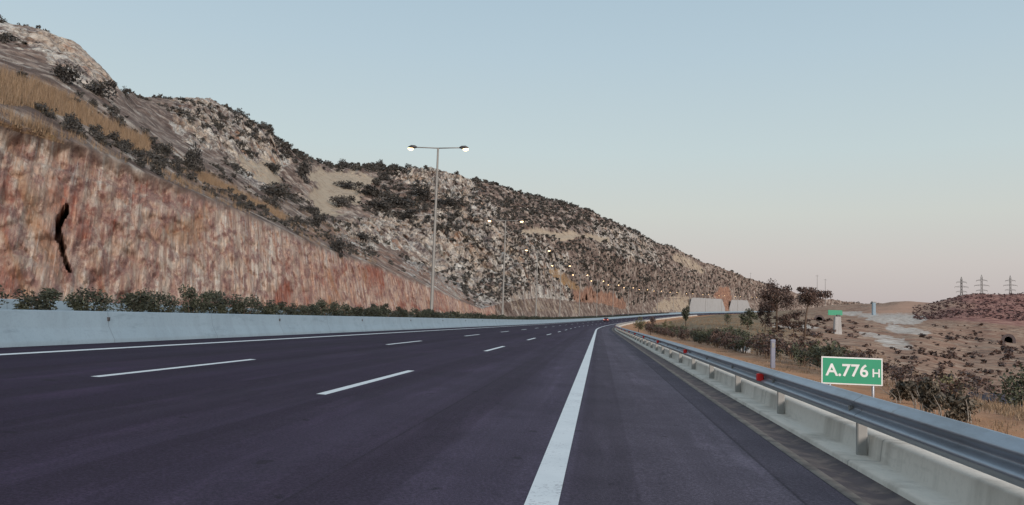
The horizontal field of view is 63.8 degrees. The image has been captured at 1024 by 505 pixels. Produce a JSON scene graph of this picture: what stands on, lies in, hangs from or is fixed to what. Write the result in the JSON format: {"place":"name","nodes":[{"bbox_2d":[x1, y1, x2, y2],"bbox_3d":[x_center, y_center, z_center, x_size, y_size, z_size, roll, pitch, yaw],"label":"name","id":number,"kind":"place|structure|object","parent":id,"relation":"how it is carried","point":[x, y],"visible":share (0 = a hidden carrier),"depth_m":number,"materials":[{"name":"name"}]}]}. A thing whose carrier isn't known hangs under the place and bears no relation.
{"place":"outdoors","nodes":[
{"label":"outdoors","id":0,"kind":"place"},
{"bbox_2d":[0,68,376,264],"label":"dry grass","id":1,"kind":"structure","parent":0,"point":[6,111],"depth_m":76.83,"materials":[{"name":"plant"}]},
{"bbox_2d":[0,312,856,504],"bbox_3d":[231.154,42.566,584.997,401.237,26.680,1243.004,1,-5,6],"label":"road","id":2,"kind":"structure","parent":0,"point":[595,412],"depth_m":9.39,"materials":[{"name":"grey asphalt"}]},
{"bbox_2d":[0,309,758,347],"bbox_3d":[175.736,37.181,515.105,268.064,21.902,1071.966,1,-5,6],"label":"concrete barrier","id":3,"kind":"object","parent":2,"relation":"on","point":[21,328],"visible":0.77,"depth_m":25.83,"materials":[{"name":"grey concrete"}]},
{"bbox_2d":[612,313,870,504],"bbox_3d":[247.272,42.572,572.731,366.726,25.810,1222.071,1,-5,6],"label":"pavement edge","id":4,"kind":"object","parent":2,"relation":"attached to","point":[848,493],"visible":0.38,"depth_m":9.24,"materials":[{"name":"grey concrete"}]},
{"bbox_2d":[612,313,915,504],"bbox_3d":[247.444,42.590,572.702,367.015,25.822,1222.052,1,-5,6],"label":"gutter","id":5,"kind":"object","parent":2,"relation":"on","point":[866,488],"visible":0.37,"depth_m":9.52,"materials":[{"name":"grey concrete"}]},
{"bbox_2d":[0,22,879,316],"bbox_3d":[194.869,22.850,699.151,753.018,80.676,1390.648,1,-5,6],"label":"hill","id":6,"kind":"structure","parent":0,"point":[74,214],"depth_m":110.49,"materials":[{"name":"stone"}]},
{"bbox_2d":[32,102,57,113],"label":"scrub bush","id":7,"kind":"object","parent":6,"relation":"on","point":[38,107],"visible":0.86,"depth_m":60.18,"materials":[{"name":"green plant"}]},
{"bbox_2d":[49,60,88,84],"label":"hillside bush","id":8,"kind":"object","parent":6,"relation":"on","point":[60,69],"visible":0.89,"depth_m":89.71,"materials":[{"name":"green plant"}]},
{"bbox_2d":[60,116,80,133],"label":"scrub bush","id":9,"kind":"object","parent":6,"relation":"on","point":[69,126],"visible":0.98,"depth_m":58.98,"materials":[{"name":"green plant"}]},
{"bbox_2d":[88,124,102,131],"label":"scrub bush","id":10,"kind":"object","parent":6,"relation":"on","point":[98,127],"visible":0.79,"depth_m":65.31,"materials":[{"name":"green plant"}]},
{"bbox_2d":[76,78,117,102],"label":"hillside bush","id":11,"kind":"object","parent":6,"relation":"on","point":[97,88],"visible":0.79,"depth_m":103.50,"materials":[{"name":"green plant"}]},
{"bbox_2d":[93,134,111,145],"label":"scrub bush","id":12,"kind":"object","parent":6,"relation":"on","point":[103,137],"visible":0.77,"depth_m":63.05,"materials":[{"name":"green plant"}]},
{"bbox_2d":[108,130,120,141],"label":"scrub bush","id":13,"kind":"object","parent":6,"relation":"on","point":[115,136],"visible":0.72,"depth_m":71.17,"materials":[{"name":"green plant"}]},
{"bbox_2d":[0,59,286,219],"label":"dry grass","id":14,"kind":"structure","parent":6,"relation":"on","point":[21,86],"depth_m":68.68,"materials":[{"name":"plant"}]},
{"bbox_2d":[150,164,165,176],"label":"scrub bush","id":15,"kind":"object","parent":6,"relation":"on","point":[158,169],"visible":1,"depth_m":67.84,"materials":[{"name":"green plant"}]},
{"bbox_2d":[148,153,170,167],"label":"hillside bush","id":16,"kind":"object","parent":6,"relation":"on","point":[156,157],"visible":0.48,"depth_m":81.51,"materials":[{"name":"green plant"}]},
{"bbox_2d":[184,141,204,174],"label":"hillside bush","id":17,"kind":"object","parent":6,"relation":"on","point":[192,156],"visible":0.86,"depth_m":100.26,"materials":[{"name":"green plant"}]},
{"bbox_2d":[263,162,280,174],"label":"hillside bush","id":18,"kind":"object","parent":6,"relation":"on","point":[273,167],"visible":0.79,"depth_m":250.68,"materials":[{"name":"green plant"}]},
{"bbox_2d":[262,193,282,207],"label":"hillside bush","id":19,"kind":"object","parent":6,"relation":"on","point":[274,202],"visible":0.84,"depth_m":133.08,"materials":[{"name":"green plant"}]},
{"bbox_2d":[259,183,294,200],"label":"hillside bush","id":20,"kind":"object","parent":6,"relation":"on","point":[278,190],"visible":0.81,"depth_m":149.64,"materials":[{"name":"green plant"}]},
{"bbox_2d":[296,156,313,182],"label":"hillside bush","id":21,"kind":"object","parent":6,"relation":"on","point":[305,167],"visible":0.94,"depth_m":281.79,"materials":[{"name":"green plant"}]},
{"bbox_2d":[302,202,319,214],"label":"hillside bush","id":22,"kind":"object","parent":6,"relation":"on","point":[309,208],"visible":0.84,"depth_m":162.30,"materials":[{"name":"green plant"}]},
{"bbox_2d":[310,210,326,228],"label":"hillside bush","id":23,"kind":"object","parent":6,"relation":"on","point":[317,219],"visible":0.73,"depth_m":149.76,"materials":[{"name":"green plant"}]},
{"bbox_2d":[328,233,353,257],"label":"hillside bush","id":24,"kind":"object","parent":6,"relation":"on","point":[337,244],"visible":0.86,"depth_m":108.29,"materials":[{"name":"green plant"}]},
{"bbox_2d":[327,194,355,207],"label":"hillside bush","id":25,"kind":"object","parent":6,"relation":"on","point":[341,200],"visible":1,"depth_m":281.68,"materials":[{"name":"green plant"}]},
{"bbox_2d":[333,180,363,190],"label":"hillside bush","id":26,"kind":"object","parent":6,"relation":"on","point":[345,185],"visible":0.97,"depth_m":328.80,"materials":[{"name":"green plant"}]},
{"bbox_2d":[351,230,380,241],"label":"hillside bush","id":27,"kind":"object","parent":6,"relation":"on","point":[363,236],"visible":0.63,"depth_m":191.65,"materials":[{"name":"green plant"}]},
{"bbox_2d":[358,184,381,197],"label":"hillside bush","id":28,"kind":"object","parent":6,"relation":"on","point":[368,190],"visible":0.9,"depth_m":322.28,"materials":[{"name":"green plant"}]},
{"bbox_2d":[365,198,394,210],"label":"hillside bush","id":29,"kind":"object","parent":6,"relation":"on","point":[374,203],"visible":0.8,"depth_m":306.09,"materials":[{"name":"green plant"}]},
{"bbox_2d":[375,195,415,208],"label":"hillside bush","id":30,"kind":"object","parent":6,"relation":"on","point":[402,201],"visible":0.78,"depth_m":318.46,"materials":[{"name":"green plant"}]},
{"bbox_2d":[391,208,420,220],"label":"hillside bush","id":31,"kind":"object","parent":6,"relation":"on","point":[407,212],"visible":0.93,"depth_m":304.89,"materials":[{"name":"green plant"}]},
{"bbox_2d":[410,186,433,201],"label":"hillside bush","id":32,"kind":"object","parent":6,"relation":"on","point":[419,191],"visible":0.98,"depth_m":334.64,"materials":[{"name":"green plant"}]},
{"bbox_2d":[0,19,877,306],"bbox_3d":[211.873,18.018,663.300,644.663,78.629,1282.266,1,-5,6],"label":"scrub","id":33,"kind":"object","parent":6,"relation":"on","point":[468,203],"visible":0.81,"depth_m":369.23,"materials":[{"name":"green plant"}]},
{"bbox_2d":[431,197,463,204],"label":"hillside bush","id":34,"kind":"object","parent":6,"relation":"on","point":[447,201],"visible":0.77,"depth_m":334.65,"materials":[{"name":"green plant"}]},
{"bbox_2d":[0,0,1023,303],"label":"sky","id":35,"kind":"structure","parent":0,"point":[863,151],"materials":[{"name":"blue"}]},
{"bbox_2d":[621,294,1023,438],"bbox_3d":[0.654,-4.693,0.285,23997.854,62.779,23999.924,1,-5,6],"label":"ground","id":36,"kind":"structure","parent":0,"point":[897,326],"depth_m":232.61,"materials":[{"name":"brown soil"}]},
{"bbox_2d":[633,316,645,331],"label":"bushy tree","id":37,"kind":"object","parent":36,"relation":"on","point":[639,324],"visible":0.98,"depth_m":132.84,"materials":[{"name":"green plant"}]},
{"bbox_2d":[645,316,655,334],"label":"bushy tree","id":38,"kind":"object","parent":36,"relation":"on","point":[652,321],"visible":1,"depth_m":127.37,"materials":[{"name":"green plant"}]},
{"bbox_2d":[677,329,689,339],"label":"dry shrub","id":39,"kind":"object","parent":36,"relation":"on","point":[681,333],"visible":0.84,"depth_m":94.53,"materials":[{"name":"green plant"}]},
{"bbox_2d":[681,305,689,325],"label":"young tree","id":40,"kind":"object","parent":36,"relation":"on","point":[684,313],"visible":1,"depth_m":185.17,"materials":[{"name":"green plant"}]},
{"bbox_2d":[690,297,724,311],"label":"retaining wall","id":41,"kind":"structure","parent":36,"relation":"on","point":[698,305],"depth_m":789.18,"materials":[{"name":"concrete"}]},
{"bbox_2d":[706,328,726,346],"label":"dry shrub","id":42,"kind":"object","parent":36,"relation":"on","point":[714,336],"visible":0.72,"depth_m":68.86,"materials":[{"name":"red plant"}]},
{"bbox_2d":[718,331,735,348],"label":"dry shrub","id":43,"kind":"object","parent":36,"relation":"on","point":[723,338],"visible":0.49,"depth_m":63.64,"materials":[{"name":"green plant"}]},
{"bbox_2d":[720,335,741,351],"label":"dry shrub","id":44,"kind":"object","parent":36,"relation":"on","point":[730,339],"visible":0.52,"depth_m":59.99,"materials":[{"name":"red plant"}]},
{"bbox_2d":[729,300,750,310],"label":"retaining wall","id":45,"kind":"structure","parent":36,"relation":"on","point":[743,305],"depth_m":893.57,"materials":[{"name":"concrete"}]},
{"bbox_2d":[728,332,755,352],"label":"green shrub","id":46,"kind":"object","parent":36,"relation":"on","point":[741,344],"visible":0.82,"depth_m":55.77,"materials":[{"name":"green plant"}]},
{"bbox_2d":[732,328,751,335],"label":"green shrub","id":47,"kind":"object","parent":36,"relation":"on","point":[739,330],"visible":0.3,"depth_m":68.77,"materials":[{"name":"green plant"}]},
{"bbox_2d":[739,308,757,329],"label":"round tree","id":48,"kind":"object","parent":36,"relation":"on","point":[750,314],"visible":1,"depth_m":143.58,"materials":[{"name":"green plant"}]},
{"bbox_2d":[744,333,768,354],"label":"dry shrub","id":49,"kind":"object","parent":36,"relation":"on","point":[755,340],"visible":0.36,"depth_m":53.63,"materials":[{"name":"red plant"}]},
{"bbox_2d":[757,300,773,330],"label":"bushy tree","id":50,"kind":"object","parent":36,"relation":"on","point":[764,309],"visible":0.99,"depth_m":152.25,"materials":[{"name":"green plant"}]},
{"bbox_2d":[752,332,785,358],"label":"dry shrub","id":51,"kind":"object","parent":36,"relation":"on","point":[766,349],"visible":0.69,"depth_m":48.02,"materials":[{"name":"red plant"}]},
{"bbox_2d":[757,336,782,356],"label":"green shrub","id":52,"kind":"object","parent":36,"relation":"on","point":[777,350],"visible":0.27,"depth_m":49.88,"materials":[{"name":"green plant"}]},
{"bbox_2d":[770,339,775,367],"bbox_3d":[11.658,4.577,36.736,0.240,1.385,0.180,1,-5,6],"label":"marker post","id":53,"kind":"object","parent":36,"relation":"on","point":[772,353],"visible":0.89,"depth_m":36.68,"materials":[{"name":"white plastic"}]},
{"bbox_2d":[756,278,796,329],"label":"pine tree","id":54,"kind":"object","parent":36,"relation":"on","point":[787,299],"visible":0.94,"depth_m":161.04,"materials":[{"name":"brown plant"}]},
{"bbox_2d":[778,309,811,332],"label":"bushy tree","id":55,"kind":"object","parent":36,"relation":"on","point":[786,318],"visible":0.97,"depth_m":159.91,"materials":[{"name":"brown plant"}]},
{"bbox_2d":[779,337,815,363],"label":"dry shrub","id":56,"kind":"object","parent":36,"relation":"on","point":[788,346],"visible":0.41,"depth_m":43.90,"materials":[{"name":"red plant"}]},
{"bbox_2d":[790,342,810,365],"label":"green shrub","id":57,"kind":"object","parent":36,"relation":"on","point":[796,353],"visible":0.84,"depth_m":42.24,"materials":[{"name":"green plant"}]},
{"bbox_2d":[795,286,832,340],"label":"pine tree","id":58,"kind":"object","parent":36,"relation":"on","point":[811,293],"visible":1,"depth_m":140.17,"materials":[{"name":"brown plant"}]},
{"bbox_2d":[805,345,827,366],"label":"green shrub","id":59,"kind":"object","parent":36,"relation":"on","point":[813,346],"visible":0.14,"depth_m":38.28,"materials":[{"name":"green plant"}]},
{"bbox_2d":[615,315,1023,504],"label":"concrete wall","id":60,"kind":"structure","parent":36,"relation":"on","point":[916,475],"depth_m":8.43,"materials":[{"name":"grey concrete"}]},
{"bbox_2d":[615,314,1023,488],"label":"guardrail","id":61,"kind":"object","parent":60,"relation":"on","point":[997,454],"visible":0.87,"depth_m":7.82,"materials":[{"name":"metal"}]},
{"bbox_2d":[806,338,842,369],"bbox_3d":[13.876,4.651,36.625,1.578,1.760,1.919,2,-5,1],"label":"green shrub","id":62,"kind":"object","parent":36,"relation":"on","point":[814,355],"visible":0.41,"depth_m":36.40,"materials":[{"name":"green plant"}]},
{"bbox_2d":[828,310,841,333],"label":"signpost","id":63,"kind":"object","parent":36,"relation":"on","point":[837,326],"visible":0.86,"depth_m":208.93,"materials":[{"name":"concrete"}]},
{"bbox_2d":[651,316,1023,408],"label":"dry grass","id":64,"kind":"structure","parent":36,"relation":"on","point":[738,325],"depth_m":135.59,"materials":[{"name":"plant"}]},
{"bbox_2d":[825,344,854,356],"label":"green shrub","id":65,"kind":"object","parent":36,"relation":"on","point":[834,349],"visible":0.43,"depth_m":34.72,"materials":[{"name":"green plant"}]},
{"bbox_2d":[821,356,882,396],"bbox_3d":[6.627,2.758,16.045,1.130,1.413,0.089,1,-5,10],"label":"road sign","id":66,"kind":"object","parent":36,"relation":"on","point":[852,371],"visible":0.99,"depth_m":16.04,"materials":[{"name":"green metal"}]},
{"bbox_2d":[843,350,872,357],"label":"dry shrub","id":67,"kind":"object","parent":36,"relation":"on","point":[853,353],"visible":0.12,"depth_m":32.32,"materials":[{"name":"green plant"}]},
{"bbox_2d":[762,316,1023,404],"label":"scrub","id":68,"kind":"object","parent":36,"relation":"on","point":[1008,350],"visible":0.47,"depth_m":163.39,"materials":[{"name":"red plant"}]},
{"bbox_2d":[879,379,918,404],"bbox_3d":[9.761,3.526,20.591,0.910,0.704,0.682,1,-5,6],"label":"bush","id":69,"kind":"object","parent":36,"relation":"on","point":[903,390],"visible":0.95,"depth_m":20.46,"materials":[{"name":"green plant"}]},
{"bbox_2d":[884,363,929,383],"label":"dry shrub","id":70,"kind":"object","parent":36,"relation":"on","point":[900,375],"visible":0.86,"depth_m":28.22,"materials":[{"name":"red plant"}]},
{"bbox_2d":[910,376,940,414],"bbox_3d":[9.162,3.189,18.093,0.643,0.929,0.544,6,-6,-39],"label":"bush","id":71,"kind":"object","parent":36,"relation":"on","point":[927,389],"visible":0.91,"depth_m":18.04,"materials":[{"name":"green plant"}]},
{"bbox_2d":[925,390,981,423],"bbox_3d":[9.142,3.209,16.957,1.039,0.756,0.777,1,-5,6],"label":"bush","id":72,"kind":"object","parent":36,"relation":"on","point":[962,408],"visible":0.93,"depth_m":16.82,"materials":[{"name":"green plant"}]},
{"bbox_2d":[915,369,991,396],"bbox_3d":[12.075,3.694,22.618,2.029,1.030,1.486,1,-5,14],"label":"dry shrub","id":73,"kind":"object","parent":36,"relation":"on","point":[979,381],"visible":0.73,"depth_m":22.50,"materials":[{"name":"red plant"}]},
{"bbox_2d":[935,370,975,393],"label":"bush","id":74,"kind":"object","parent":36,"relation":"on","point":[942,380],"visible":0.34,"depth_m":53.77,"materials":[{"name":"green plant"}]},
{"bbox_2d":[912,292,1023,320],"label":"scrub","id":75,"kind":"object","parent":36,"relation":"on","point":[1018,313],"visible":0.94,"depth_m":538.99,"materials":[{"name":"red plant"}]},
{"bbox_2d":[989,363,1023,407],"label":"bush","id":76,"kind":"object","parent":36,"relation":"on","point":[1009,380],"visible":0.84,"depth_m":50.46,"materials":[{"name":"green plant"}]},
{"bbox_2d":[1001,334,1015,342],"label":"tunnel portal","id":77,"kind":"object","parent":36,"relation":"on","point":[1009,338],"visible":0.92,"depth_m":282.08,"materials":[{"name":"grey concrete"}]},
{"bbox_2d":[650,335,1023,435],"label":"dry grass","id":78,"kind":"structure","parent":0,"point":[977,419],"depth_m":34.10,"materials":[{"name":"plant"}]},
{"bbox_2d":[968,392,1022,406],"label":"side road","id":79,"kind":"structure","parent":0,"point":[983,397],"depth_m":72.43,"materials":[{"name":"grey asphalt"}]},
{"bbox_2d":[969,396,1023,421],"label":"dry grass","id":80,"kind":"structure","parent":0,"point":[1004,408],"depth_m":20.51,"materials":[{"name":"plant"}]},
{"bbox_3d":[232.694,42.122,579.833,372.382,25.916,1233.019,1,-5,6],"label":"median strip","id":81,"kind":"structure","parent":0,"visible":0},
{"bbox_2d":[0,285,8,307],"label":"oleander shrub","id":82,"kind":"object","parent":81,"relation":"on","point":[2,293],"visible":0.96,"depth_m":19.93,"materials":[{"name":"green plant"}]},
{"bbox_2d":[10,287,62,309],"bbox_3d":[-12.506,1.580,21.551,1.249,1.374,1.341,4,-5,-29],"label":"oleander shrub","id":83,"kind":"object","parent":81,"relation":"on","point":[48,295],"visible":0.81,"depth_m":21.47,"materials":[{"name":"green plant"}]},
{"bbox_2d":[63,287,115,310],"bbox_3d":[-12.256,1.738,23.942,1.356,1.483,1.317,2,-5,-5],"label":"oleander shrub","id":84,"kind":"object","parent":81,"relation":"on","point":[76,302],"visible":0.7,"depth_m":23.70,"materials":[{"name":"green plant"}]},
{"bbox_2d":[112,288,154,311],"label":"oleander shrub","id":85,"kind":"object","parent":81,"relation":"on","point":[136,302],"visible":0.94,"depth_m":25.69,"materials":[{"name":"green plant"}]},
{"bbox_2d":[145,291,182,312],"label":"oleander shrub","id":86,"kind":"object","parent":81,"relation":"on","point":[165,299],"visible":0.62,"depth_m":27.95,"materials":[{"name":"green plant"}]},
{"bbox_2d":[177,283,216,312],"bbox_3d":[-11.589,2.084,30.243,1.366,1.878,1.194,5,-6,-36],"label":"oleander shrub","id":87,"kind":"object","parent":81,"relation":"on","point":[193,304],"visible":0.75,"depth_m":30.08,"materials":[{"name":"green plant"}]},
{"bbox_2d":[199,290,231,313],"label":"oleander shrub","id":88,"kind":"object","parent":81,"relation":"on","point":[220,304],"visible":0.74,"depth_m":31.75,"materials":[{"name":"green plant"}]},
{"bbox_2d":[229,294,259,313],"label":"oleander shrub","id":89,"kind":"object","parent":81,"relation":"on","point":[238,306],"visible":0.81,"depth_m":34.15,"materials":[{"name":"green plant"}]},
{"bbox_2d":[249,300,279,314],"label":"oleander shrub","id":90,"kind":"object","parent":81,"relation":"on","point":[267,310],"visible":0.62,"depth_m":36.01,"materials":[{"name":"green plant"}]},
{"bbox_2d":[272,301,295,314],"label":"oleander shrub","id":91,"kind":"object","parent":81,"relation":"on","point":[286,310],"visible":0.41,"depth_m":38.00,"materials":[{"name":"green plant"}]},
{"bbox_2d":[288,303,311,314],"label":"oleander shrub","id":92,"kind":"object","parent":81,"relation":"on","point":[303,310],"visible":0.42,"depth_m":40.27,"materials":[{"name":"green plant"}]},
{"bbox_2d":[298,304,320,315],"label":"oleander shrub","id":93,"kind":"object","parent":81,"relation":"on","point":[314,308],"visible":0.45,"depth_m":41.71,"materials":[{"name":"green plant"}]},
{"bbox_2d":[311,298,328,315],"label":"oleander shrub","id":94,"kind":"object","parent":81,"relation":"on","point":[321,303],"visible":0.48,"depth_m":43.98,"materials":[{"name":"green plant"}]},
{"bbox_2d":[326,301,345,315],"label":"oleander shrub","id":95,"kind":"object","parent":81,"relation":"on","point":[333,308],"visible":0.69,"depth_m":45.81,"materials":[{"name":"green plant"}]},
{"bbox_2d":[337,302,353,315],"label":"oleander shrub","id":96,"kind":"object","parent":81,"relation":"on","point":[347,312],"visible":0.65,"depth_m":48.38,"materials":[{"name":"green plant"}]},
{"bbox_2d":[350,305,365,315],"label":"oleander shrub","id":97,"kind":"object","parent":81,"relation":"on","point":[357,311],"visible":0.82,"depth_m":50.37,"materials":[{"name":"green plant"}]},
{"bbox_2d":[362,306,377,316],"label":"oleander shrub","id":98,"kind":"object","parent":81,"relation":"on","point":[369,312],"visible":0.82,"depth_m":51.90,"materials":[{"name":"green plant"}]},
{"bbox_2d":[0,299,746,316],"bbox_3d":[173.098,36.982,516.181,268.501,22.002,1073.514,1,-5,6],"label":"concrete barrier","id":99,"kind":"object","parent":81,"relation":"on","point":[60,305],"visible":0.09,"depth_m":25.04,"materials":[{"name":"grey concrete"}]},
{"bbox_2d":[370,303,382,316],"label":"oleander shrub","id":100,"kind":"object","parent":81,"relation":"on","point":[379,314],"visible":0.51,"depth_m":54.14,"materials":[{"name":"green plant"}]},
{"bbox_2d":[377,303,391,316],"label":"oleander shrub","id":101,"kind":"object","parent":81,"relation":"on","point":[384,307],"visible":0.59,"depth_m":56.54,"materials":[{"name":"green plant"}]},
{"bbox_2d":[392,306,408,316],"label":"oleander shrub","id":102,"kind":"object","parent":81,"relation":"on","point":[400,309],"visible":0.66,"depth_m":60.32,"materials":[{"name":"green plant"}]},
{"bbox_2d":[410,307,424,317],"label":"oleander shrub","id":103,"kind":"object","parent":81,"relation":"on","point":[417,312],"visible":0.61,"depth_m":66.74,"materials":[{"name":"green plant"}]},
{"bbox_2d":[408,145,468,316],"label":"street lamp","id":104,"kind":"object","parent":81,"relation":"on","point":[412,147],"visible":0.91,"depth_m":73.54,"materials":[{"name":"metal"}]},
{"bbox_2d":[488,219,522,314],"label":"street lamp","id":105,"kind":"object","parent":81,"relation":"on","point":[521,221],"visible":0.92,"depth_m":127.11,"materials":[{"name":"metal"}]},
{"bbox_2d":[525,249,549,316],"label":"street lamp","id":106,"kind":"object","parent":81,"relation":"on","point":[536,281],"visible":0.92,"depth_m":180.91,"materials":[{"name":"metal"}]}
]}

